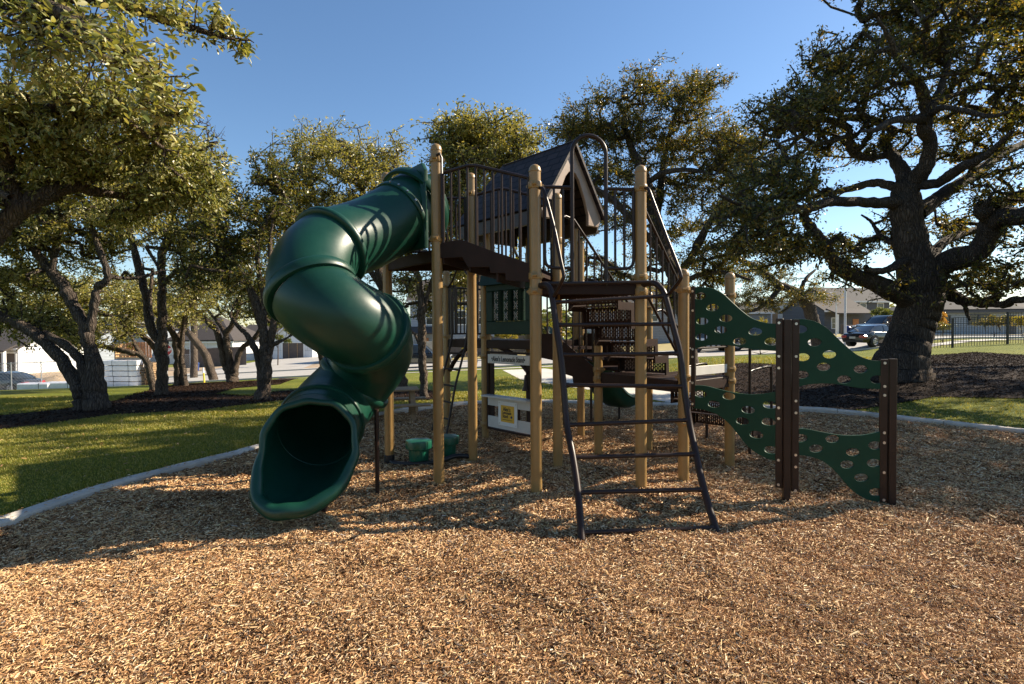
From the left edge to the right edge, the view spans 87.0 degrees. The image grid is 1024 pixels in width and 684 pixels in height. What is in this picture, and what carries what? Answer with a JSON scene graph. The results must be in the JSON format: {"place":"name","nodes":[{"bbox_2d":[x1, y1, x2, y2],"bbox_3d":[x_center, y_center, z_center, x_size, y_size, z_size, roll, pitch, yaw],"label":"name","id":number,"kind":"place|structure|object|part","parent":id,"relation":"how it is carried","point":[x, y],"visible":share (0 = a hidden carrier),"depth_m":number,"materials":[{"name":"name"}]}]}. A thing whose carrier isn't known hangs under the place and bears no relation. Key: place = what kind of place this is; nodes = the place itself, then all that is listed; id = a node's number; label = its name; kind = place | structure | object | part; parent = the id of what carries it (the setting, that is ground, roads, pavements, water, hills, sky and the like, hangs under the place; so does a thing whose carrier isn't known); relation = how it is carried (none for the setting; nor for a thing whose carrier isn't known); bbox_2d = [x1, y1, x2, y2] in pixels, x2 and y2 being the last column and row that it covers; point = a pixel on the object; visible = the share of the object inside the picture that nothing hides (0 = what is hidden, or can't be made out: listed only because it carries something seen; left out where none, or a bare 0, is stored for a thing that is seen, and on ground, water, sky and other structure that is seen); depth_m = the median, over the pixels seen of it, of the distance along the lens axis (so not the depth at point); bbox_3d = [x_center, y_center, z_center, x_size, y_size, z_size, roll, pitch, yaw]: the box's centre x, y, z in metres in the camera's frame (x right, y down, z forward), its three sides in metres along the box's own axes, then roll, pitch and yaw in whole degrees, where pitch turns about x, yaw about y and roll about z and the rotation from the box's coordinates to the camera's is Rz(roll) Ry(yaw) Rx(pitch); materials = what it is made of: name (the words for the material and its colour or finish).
{"place":"outdoors","nodes":[
{"label":"outdoors","id":0,"kind":"place"},
{"bbox_2d":[29,362,319,377],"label":"bare dirt","id":1,"kind":"structure","parent":0,"point":[170,373],"depth_m":59.29,"materials":[{"name":"beige soil"}]},
{"bbox_2d":[187,357,318,374],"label":"side street","id":2,"kind":"structure","parent":0,"point":[291,363],"depth_m":60.20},
{"bbox_2d":[0,336,1023,515],"bbox_3d":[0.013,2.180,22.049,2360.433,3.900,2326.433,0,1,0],"label":"lawn","id":3,"kind":"structure","parent":0,"point":[1013,347],"depth_m":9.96,"materials":[{"name":"green plant"}]},
{"bbox_2d":[17,382,49,389],"bbox_3d":[-29.579,2.775,33.660,1.900,0.470,0.810,0,1,-3],"label":"wrapped block","id":4,"kind":"object","parent":3,"relation":"on","point":[34,385],"depth_m":33.27,"materials":[{"name":"white plastic"}]},
{"bbox_2d":[0,360,74,389],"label":"chain link fence","id":5,"kind":"object","parent":3,"relation":"on","point":[10,367],"visible":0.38,"depth_m":33.87,"materials":[{"name":"metal"}]},
{"bbox_2d":[0,328,83,373],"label":"house","id":6,"kind":"structure","parent":3,"relation":"on","point":[9,353],"depth_m":62.21,"materials":[{"name":"white paint"}]},
{"bbox_2d":[40,375,65,381],"bbox_3d":[-37.221,3.178,43.862,5.426,0.980,3.662,0,1,0],"label":"dirt pile","id":7,"kind":"object","parent":3,"relation":"on","point":[52,378],"visible":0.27,"depth_m":43.45,"materials":[{"name":"beige soil"}]},
{"bbox_2d":[43,381,68,388],"bbox_3d":[-28.026,2.720,33.859,2.200,0.470,0.810,0,1,-3],"label":"wrapped block","id":8,"kind":"object","parent":3,"relation":"on","point":[58,384],"depth_m":33.47,"materials":[{"name":"white plastic"}]},
{"bbox_2d":[97,329,124,365],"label":"house","id":9,"kind":"structure","parent":3,"relation":"on","point":[105,355],"depth_m":75.43,"materials":[{"name":"white paint"}]},
{"bbox_2d":[107,381,144,386],"bbox_3d":[-26.255,2.851,36.861,2.420,0.368,1.215,0,1,4],"label":"lumber bundle","id":10,"kind":"object","parent":3,"relation":"on","point":[120,383],"visible":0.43,"depth_m":36.27,"materials":[{"name":"white plastic"}]},
{"bbox_2d":[104,376,145,381],"bbox_3d":[-26.242,2.491,36.854,2.420,0.368,1.215,0,1,4],"label":"lumber bundle","id":11,"kind":"object","parent":10,"relation":"on","point":[125,378],"visible":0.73,"depth_m":36.28,"materials":[{"name":"white plastic"}]},
{"bbox_2d":[104,371,145,376],"bbox_3d":[-26.297,2.131,36.846,2.420,0.368,1.215,0,1,4],"label":"lumber bundle","id":12,"kind":"object","parent":11,"relation":"on","point":[122,373],"visible":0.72,"depth_m":36.25,"materials":[{"name":"white plastic"}]},
{"bbox_2d":[104,365,144,370],"bbox_3d":[-26.298,1.771,36.839,2.420,0.368,1.215,0,1,4],"label":"lumber bundle","id":13,"kind":"object","parent":12,"relation":"on","point":[123,368],"visible":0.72,"depth_m":36.25,"materials":[{"name":"white plastic"}]},
{"bbox_2d":[103,360,143,365],"bbox_3d":[-26.340,1.412,36.832,2.540,0.368,1.215,0,1,4],"label":"lumber bundle","id":14,"kind":"object","parent":13,"relation":"on","point":[122,362],"visible":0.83,"depth_m":36.26,"materials":[{"name":"white plastic"}]},
{"bbox_2d":[114,342,151,358],"bbox_3d":[-26.013,0.567,37.184,2.100,1.100,0.950,0,1,4],"label":"wooden crate","id":15,"kind":"object","parent":14,"relation":"on","point":[145,348],"visible":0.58,"depth_m":37.56,"materials":[{"name":"brown wood"}]},
{"bbox_2d":[0,0,262,246],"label":"overhanging oak tree","id":16,"kind":"object","parent":3,"relation":"on","point":[71,105],"visible":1,"depth_m":5.48,"materials":[{"name":"green plant"}]},
{"bbox_2d":[101,312,188,361],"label":"house","id":17,"kind":"structure","parent":3,"relation":"on","point":[139,339],"depth_m":77.90,"materials":[{"name":"grey"}]},
{"bbox_2d":[149,354,189,370],"bbox_3d":[-38.046,2.439,60.058,4.616,2.205,0.060,0,1,0],"label":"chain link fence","id":18,"kind":"object","parent":3,"relation":"on","point":[169,368],"visible":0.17,"depth_m":60.05,"materials":[{"name":"metal"}]},
{"bbox_2d":[167,345,171,372],"bbox_3d":[-23.666,1.626,37.063,0.739,2.896,0.070,0,1,0],"label":"stop sign","id":19,"kind":"object","parent":3,"relation":"on","point":[169,349],"visible":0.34,"depth_m":37.01,"materials":[{"name":"metal"}]},
{"bbox_2d":[172,301,217,379],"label":"oak tree","id":20,"kind":"object","parent":3,"relation":"on","point":[197,343],"visible":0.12,"depth_m":38.36,"materials":[{"name":"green plant"}]},
{"bbox_2d":[178,113,227,377],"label":"bare tree","id":21,"kind":"object","parent":3,"relation":"on","point":[193,362],"visible":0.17,"depth_m":43.98,"materials":[{"name":"green plant"}]},
{"bbox_2d":[167,316,259,363],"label":"house","id":22,"kind":"structure","parent":3,"relation":"on","point":[207,339],"depth_m":81.20,"materials":[{"name":"grey"}]},
{"bbox_2d":[184,347,245,367],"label":"board fence","id":23,"kind":"object","parent":3,"relation":"on","point":[214,353],"visible":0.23,"depth_m":66.03,"materials":[{"name":"wood"}]},
{"bbox_2d":[0,378,452,428],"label":"bark mulch bed","id":24,"kind":"object","parent":3,"relation":"on","point":[100,413],"visible":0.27,"depth_m":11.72,"materials":[{"name":"brown wood"}]},
{"bbox_2d":[0,264,192,358],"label":"oak tree","id":25,"kind":"object","parent":24,"relation":"on","point":[84,294],"visible":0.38,"depth_m":19.20,"materials":[{"name":"green plant"}]},
{"bbox_2d":[0,126,196,410],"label":"oak tree","id":26,"kind":"object","parent":24,"relation":"on","point":[86,381],"visible":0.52,"depth_m":11.10,"materials":[{"name":"green plant"}]},
{"bbox_2d":[59,290,156,389],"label":"oak tree","id":27,"kind":"object","parent":24,"relation":"on","point":[120,324],"visible":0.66,"depth_m":18.22,"materials":[{"name":"green plant"}]},
{"bbox_2d":[58,127,242,394],"bbox_3d":[-10.361,-2.106,15.332,5.845,7.977,4.885,0,1,0],"label":"oak tree","id":28,"kind":"object","parent":24,"relation":"on","point":[158,336],"visible":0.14,"depth_m":15.05,"materials":[{"name":"green plant"}]},
{"bbox_2d":[92,261,245,385],"bbox_3d":[-14.353,-0.724,22.104,6.438,5.649,5.134,0,1,0],"label":"oak tree","id":29,"kind":"object","parent":24,"relation":"on","point":[179,365],"visible":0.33,"depth_m":21.78,"materials":[{"name":"green plant"}]},
{"bbox_2d":[167,242,268,381],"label":"oak tree","id":30,"kind":"object","parent":24,"relation":"on","point":[229,365],"visible":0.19,"depth_m":27.05,"materials":[{"name":"green plant"}]},
{"bbox_2d":[150,135,331,399],"bbox_3d":[-6.713,-1.710,13.633,4.106,6.671,4.708,0,1,0],"label":"oak tree","id":31,"kind":"object","parent":24,"relation":"on","point":[230,258],"visible":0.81,"depth_m":13.08,"materials":[{"name":"green plant"}]},
{"bbox_2d":[256,110,426,386],"bbox_3d":[-4.842,-2.630,16.172,5.118,8.509,4.677,-1,1,-25],"label":"oak tree","id":32,"kind":"object","parent":24,"relation":"on","point":[329,148],"visible":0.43,"depth_m":15.34,"materials":[{"name":"green plant"}]},
{"bbox_2d":[377,181,480,396],"bbox_3d":[-1.844,-1.341,13.837,3.391,5.720,3.922,0,1,0],"label":"oak tree","id":33,"kind":"object","parent":24,"relation":"on","point":[406,280],"visible":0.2,"depth_m":13.28,"materials":[{"name":"green plant"}]},
{"bbox_2d":[246,324,282,357],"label":"house","id":34,"kind":"structure","parent":3,"relation":"on","point":[253,327],"depth_m":92.95,"materials":[{"name":"grey"}]},
{"bbox_2d":[214,254,323,365],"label":"oak tree","id":35,"kind":"object","parent":3,"relation":"on","point":[248,308],"visible":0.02,"depth_m":25.12,"materials":[{"name":"green plant"}]},
{"bbox_2d":[267,323,291,364],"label":"young tree","id":36,"kind":"object","parent":3,"relation":"on","point":[280,337],"visible":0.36,"depth_m":59.99,"materials":[{"name":"green plant"}]},
{"bbox_2d":[273,327,317,358],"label":"house","id":37,"kind":"structure","parent":3,"relation":"on","point":[295,348],"depth_m":84.03,"materials":[{"name":"white paint"}]},
{"bbox_2d":[426,341,431,348],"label":"stone wall","id":38,"kind":"structure","parent":3,"relation":"on","point":[429,344],"depth_m":54.87,"materials":[{"name":"grey stone"}]},
{"bbox_2d":[406,280,493,355],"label":"house","id":39,"kind":"structure","parent":3,"relation":"on","point":[414,325],"depth_m":61.90,"materials":[{"name":"grey"}]},
{"bbox_2d":[426,310,431,324],"bbox_3d":[-9.247,-2.779,61.840,1.300,1.700,0.102,0,1,-2],"label":"window","id":40,"kind":"structure","parent":39,"relation":"in","point":[428,322],"depth_m":61.85,"materials":[{"name":"grey glass"}]},
{"bbox_2d":[458,310,465,324],"bbox_3d":[-5.849,-2.803,61.959,1.300,1.700,0.102,0,1,-2],"label":"window","id":41,"kind":"structure","parent":39,"relation":"in","point":[462,320],"depth_m":61.97,"materials":[{"name":"grey glass"}]},
{"bbox_2d":[479,310,480,324],"bbox_3d":[-3.451,-2.819,62.043,1.300,1.700,0.102,0,1,-2],"label":"window","id":42,"kind":"structure","parent":39,"relation":"in","point":[479,310],"depth_m":62.04,"materials":[{"name":"grey glass"}]},
{"bbox_2d":[410,94,554,398],"bbox_3d":[-0.851,-2.138,13.459,4.042,7.237,4.358,0,1,0],"label":"oak tree","id":43,"kind":"object","parent":3,"relation":"on","point":[481,139],"visible":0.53,"depth_m":12.32,"materials":[{"name":"green plant"}]},
{"bbox_2d":[450,335,525,357],"bbox_3d":[-2.339,0.775,57.046,10.097,3.042,0.068,0,1,0],"label":"board fence","id":44,"kind":"object","parent":3,"relation":"on","point":[458,349],"visible":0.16,"depth_m":57.02,"materials":[{"name":"wood"}]},
{"bbox_2d":[498,334,517,354],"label":"young tree","id":45,"kind":"object","parent":3,"relation":"on","point":[507,336],"visible":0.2,"depth_m":52.09,"materials":[{"name":"yellow plant"}]},
{"bbox_2d":[0,402,1023,683],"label":"wood chip bed","id":46,"kind":"object","parent":3,"relation":"on","point":[530,628],"visible":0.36,"depth_m":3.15,"materials":[{"name":"brown wood"}]},
{"bbox_2d":[393,386,430,420],"bbox_3d":[-2.210,1.137,9.896,1.330,0.571,1.250,-1,1,-14],"label":"picnic table","id":47,"kind":"object","parent":46,"relation":"on","point":[413,405],"visible":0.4,"depth_m":9.70,"materials":[{"name":"grey wood"}]},
{"bbox_2d":[0,399,1019,527],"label":"stray wood chips","id":48,"kind":"object","parent":46,"relation":"on","point":[382,411],"visible":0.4,"depth_m":6.24,"materials":[{"name":"brown wood"}]},
{"bbox_2d":[0,403,1020,683],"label":"fallen leaves","id":49,"kind":"object","parent":46,"relation":"on","point":[42,641],"visible":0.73,"depth_m":3.81,"materials":[{"name":"brown plant"}]},
{"bbox_2d":[249,133,896,540],"bbox_3d":[0.675,-0.581,7.017,5.704,4.367,5.894,0,1,0],"label":"play structure","id":50,"kind":"object","parent":46,"relation":"on","point":[337,313],"visible":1,"depth_m":5.29,"materials":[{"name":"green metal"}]},
{"bbox_2d":[0,400,1023,529],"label":"border kerb","id":51,"kind":"structure","parent":3,"relation":"on","point":[18,515],"depth_m":6.46,"materials":[{"name":"concrete"}]},
{"bbox_2d":[177,303,894,337],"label":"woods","id":52,"kind":"object","parent":3,"relation":"on","point":[569,329],"visible":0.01,"depth_m":157.40,"materials":[{"name":"green plant"}]},
{"bbox_2d":[503,369,690,401],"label":"footpath","id":53,"kind":"structure","parent":3,"relation":"on","point":[547,377],"depth_m":19.79,"materials":[{"name":"concrete"}]},
{"bbox_2d":[587,285,677,344],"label":"house","id":54,"kind":"structure","parent":3,"relation":"on","point":[659,334],"depth_m":66.18,"materials":[{"name":"grey"}]},
{"bbox_2d":[653,311,657,321],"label":"window","id":55,"kind":"structure","parent":54,"relation":"in","point":[655,319],"depth_m":66.05,"materials":[{"name":"grey glass"}]},
{"bbox_2d":[538,49,788,364],"bbox_3d":[5.310,-4.687,20.551,9.278,12.004,6.374,0,1,0],"label":"oak tree","id":56,"kind":"object","parent":3,"relation":"on","point":[611,132],"visible":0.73,"depth_m":19.75,"materials":[{"name":"green plant"}]},
{"bbox_2d":[739,334,775,354],"bbox_3d":[15.124,0.225,33.015,2.660,1.706,2.331,0,1,0],"label":"shrub","id":57,"kind":"object","parent":3,"relation":"on","point":[771,340],"visible":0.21,"depth_m":32.94,"materials":[{"name":"green plant"}]},
{"bbox_2d":[708,241,844,345],"bbox_3d":[17.954,-3.108,37.182,9.415,8.238,5.054,0,1,0],"label":"oak tree","id":58,"kind":"object","parent":3,"relation":"on","point":[806,300],"visible":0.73,"depth_m":36.74,"materials":[{"name":"green plant"}]},
{"bbox_2d":[793,287,891,321],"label":"house","id":59,"kind":"structure","parent":3,"relation":"on","point":[860,299],"depth_m":89.03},
{"bbox_2d":[877,303,883,308],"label":"window","id":60,"kind":"structure","parent":59,"relation":"in","point":[878,304],"depth_m":88.60,"materials":[{"name":"white paint"}]},
{"bbox_2d":[844,257,845,345],"bbox_3d":[25.428,-3.101,39.948,1.763,6.992,0.221,0,1,0],"label":"lamp post","id":61,"kind":"object","parent":3,"relation":"on","point":[844,310],"visible":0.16,"depth_m":39.92,"materials":[{"name":"metal"}]},
{"bbox_2d":[716,352,1023,409],"bbox_3d":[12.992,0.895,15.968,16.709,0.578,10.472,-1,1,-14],"label":"bark mulch bed","id":62,"kind":"object","parent":3,"relation":"on","point":[1004,388],"visible":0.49,"depth_m":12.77,"materials":[{"name":"brown wood"}]},
{"bbox_2d":[695,0,1023,382],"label":"old oak tree","id":63,"kind":"object","parent":62,"relation":"on","point":[920,289],"visible":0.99,"depth_m":12.99,"materials":[{"name":"green plant"}]},
{"bbox_2d":[870,307,892,316],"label":"young tree","id":64,"kind":"object","parent":3,"relation":"on","point":[879,312],"visible":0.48,"depth_m":57.58,"materials":[{"name":"green plant"}]},
{"bbox_2d":[939,311,948,326],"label":"young tree","id":65,"kind":"object","parent":3,"relation":"on","point":[943,319],"visible":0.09,"depth_m":43.39,"materials":[{"name":"orange plant"}]},
{"bbox_2d":[937,321,956,342],"bbox_3d":[27.042,-0.615,34.035,1.719,1.615,1.261,0,1,0],"label":"shrub","id":66,"kind":"object","parent":3,"relation":"on","point":[940,324],"visible":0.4,"depth_m":33.89,"materials":[{"name":"green plant"}]},
{"bbox_2d":[934,312,1023,347],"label":"iron fence","id":67,"kind":"object","parent":3,"relation":"on","point":[977,323],"visible":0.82,"depth_m":29.54,"materials":[{"name":"black metal"}]},
{"bbox_2d":[971,314,1014,336],"bbox_3d":[33.920,-1.092,37.892,2.698,1.830,2.358,-1,1,-17],"label":"shrub","id":68,"kind":"object","parent":3,"relation":"on","point":[991,320],"visible":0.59,"depth_m":37.54,"materials":[{"name":"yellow plant"}]},
{"bbox_2d":[1006,96,1023,163],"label":"oak tree","id":69,"kind":"object","parent":3,"relation":"on","point":[1010,120],"visible":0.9,"depth_m":9.75,"materials":[{"name":"green plant"}]},
{"bbox_2d":[1012,315,1023,336],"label":"shrub","id":70,"kind":"object","parent":3,"relation":"on","point":[1015,319],"visible":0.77,"depth_m":35.96,"materials":[{"name":"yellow plant"}]},
{"bbox_2d":[0,0,1023,326],"label":"sky","id":71,"kind":"structure","parent":0,"point":[386,64],"materials":[{"name":"blue"}]},
{"bbox_2d":[106,336,1023,381],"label":"street","id":72,"kind":"structure","parent":0,"point":[465,364],"depth_m":41.95,"materials":[{"name":"grey asphalt"}]},
{"bbox_2d":[0,371,44,389],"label":"parked car","id":73,"kind":"object","parent":72,"relation":"on","point":[15,380],"visible":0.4,"depth_m":37.55,"materials":[{"name":"grey paint"}]},
{"bbox_3d":[-35.792,2.382,38.243,3.150,0.569,1.548,0,1,2],"label":"window","id":74,"kind":"part","parent":73,"relation":"part of","materials":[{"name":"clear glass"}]},
{"bbox_2d":[410,344,452,365],"bbox_3d":[-7.244,1.090,43.056,5.009,1.853,2.221,0,1,0],"label":"parked car","id":75,"kind":"object","parent":72,"relation":"on","point":[415,356],"visible":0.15,"depth_m":42.15,"materials":[{"name":"black paint"}]},
{"bbox_3d":[-7.898,0.564,43.009,3.467,0.764,1.807,0,1,0],"label":"window","id":76,"kind":"part","parent":75,"relation":"part of","materials":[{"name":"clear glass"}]},
{"bbox_2d":[168,337,1022,383],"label":"street kerb","id":77,"kind":"structure","parent":72,"relation":"on","point":[552,363],"depth_m":38.04,"materials":[{"name":"concrete"}]},
{"bbox_2d":[169,335,1023,377],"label":"street kerb","id":78,"kind":"structure","parent":72,"relation":"on","point":[480,360],"depth_m":46.58,"materials":[{"name":"concrete"}]},
{"bbox_2d":[696,331,723,351],"bbox_3d":[16.131,-0.126,44.031,5.052,1.853,2.280,0,1,0],"label":"parked car","id":79,"kind":"object","parent":72,"relation":"on","point":[702,338],"visible":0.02,"depth_m":43.11,"materials":[{"name":"white paint"}]},
{"bbox_2d":[722,328,775,350],"bbox_3d":[19.136,-0.265,43.376,5.031,1.853,2.239,0,1,0],"label":"parked car","id":80,"kind":"object","parent":72,"relation":"on","point":[756,331],"visible":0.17,"depth_m":42.52,"materials":[{"name":"grey paint"}]},
{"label":"window","id":81,"kind":"part","parent":80,"relation":"part of","materials":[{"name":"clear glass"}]},
{"bbox_2d":[841,324,888,346],"bbox_3d":[25.080,-0.450,37.202,4.760,1.503,2.100,-1,1,-22],"label":"parked car","id":82,"kind":"object","parent":72,"relation":"on","point":[872,335],"visible":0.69,"depth_m":36.17,"materials":[{"name":"black paint"}]},
{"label":"window","id":83,"kind":"part","parent":82,"relation":"part of","materials":[{"name":"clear glass"}]},
{"bbox_2d":[852,315,891,328],"bbox_3d":[31.520,-1.353,45.986,4.960,1.853,2.220,-1,1,-16],"label":"parked car","id":84,"kind":"object","parent":72,"relation":"on","point":[882,320],"visible":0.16,"depth_m":45.46,"materials":[{"name":"blue paint"}]},
{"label":"window","id":85,"kind":"part","parent":84,"relation":"part of","materials":[{"name":"black glass"}]},
{"bbox_2d":[303,337,840,368],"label":"sidewalk","id":86,"kind":"structure","parent":0,"point":[658,351],"depth_m":48.02,"materials":[{"name":"concrete"}]},
{"bbox_2d":[290,339,1005,378],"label":"sidewalk","id":87,"kind":"structure","parent":0,"point":[932,345],"depth_m":33.87,"materials":[{"name":"concrete"}]},
{"bbox_2d":[453,333,1023,359],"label":"dry grass verge","id":88,"kind":"structure","parent":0,"point":[664,346],"depth_m":55.39,"materials":[{"name":"beige plant"}]},
{"bbox_2d":[701,303,774,332],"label":"house","id":89,"kind":"structure","parent":88,"relation":"on","point":[756,315],"depth_m":84.34,"materials":[{"name":"grey"}]},
{"bbox_2d":[751,301,788,323],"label":"house","id":90,"kind":"structure","parent":88,"relation":"on","point":[775,316],"depth_m":91.70,"materials":[{"name":"grey"}]},
{"bbox_2d":[772,309,777,323],"bbox_3d":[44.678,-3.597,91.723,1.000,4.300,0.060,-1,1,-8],"label":"door","id":91,"kind":"structure","parent":90,"relation":"in","point":[774,316],"depth_m":91.68,"materials":[{"name":"grey wood"}]},
{"bbox_2d":[779,295,873,333],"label":"house","id":92,"kind":"structure","parent":88,"relation":"on","point":[855,313],"depth_m":76.27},
{"bbox_2d":[831,318,834,328],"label":"window","id":93,"kind":"structure","parent":92,"relation":"in","point":[832,319],"depth_m":75.43,"materials":[{"name":"white paint"}]},
{"bbox_2d":[853,319,858,324],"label":"door","id":94,"kind":"structure","parent":92,"relation":"in","point":[855,321],"depth_m":76.34,"materials":[{"name":"brown wood"}]},
{"bbox_2d":[829,293,836,334],"bbox_3d":[33.215,-2.826,55.958,0.945,4.559,0.220,0,1,0],"label":"lamp post","id":95,"kind":"object","parent":88,"relation":"on","point":[835,317],"visible":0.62,"depth_m":55.91,"materials":[{"name":"metal"}]},
{"bbox_2d":[841,324,853,334],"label":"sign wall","id":96,"kind":"structure","parent":88,"relation":"on","point":[842,329],"depth_m":63.78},
{"bbox_2d":[883,297,1023,334],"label":"house","id":97,"kind":"structure","parent":88,"relation":"on","point":[953,310],"depth_m":55.88,"materials":[{"name":"beige"}]},
{"bbox_2d":[940,315,950,329],"bbox_3d":[45.019,-2.022,56.147,1.100,1.500,0.102,0,1,4],"label":"window","id":98,"kind":"structure","parent":97,"relation":"in","point":[948,318],"depth_m":56.12,"materials":[{"name":"glass"}]},
{"bbox_2d":[968,314,979,324],"bbox_3d":[47.810,-2.335,55.946,1.100,1.100,0.102,0,1,4],"label":"window","id":99,"kind":"structure","parent":97,"relation":"in","point":[971,315],"depth_m":55.93,"materials":[{"name":"grey glass"}]},
{"bbox_2d":[979,314,990,324],"bbox_3d":[48.907,-2.340,55.869,1.100,1.100,0.102,0,1,4],"label":"window","id":100,"kind":"structure","parent":97,"relation":"in","point":[981,315],"depth_m":55.86,"materials":[{"name":"grey glass"}]},
{"bbox_2d":[1009,315,1015,333],"bbox_3d":[51.505,-1.753,55.711,0.950,2.000,0.060,0,1,4],"label":"door","id":101,"kind":"structure","parent":97,"relation":"in","point":[1012,326],"depth_m":55.67,"materials":[{"name":"grey"}]},
{"bbox_2d":[1014,303,1023,332],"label":"house","id":102,"kind":"structure","parent":88,"relation":"on","point":[1020,304],"depth_m":71.08,"materials":[{"name":"white"}]},
{"bbox_2d":[477,355,1023,427],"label":"lawn grass","id":103,"kind":"structure","parent":0,"point":[773,361],"depth_m":13.21,"materials":[{"name":"green plant"}]}
]}

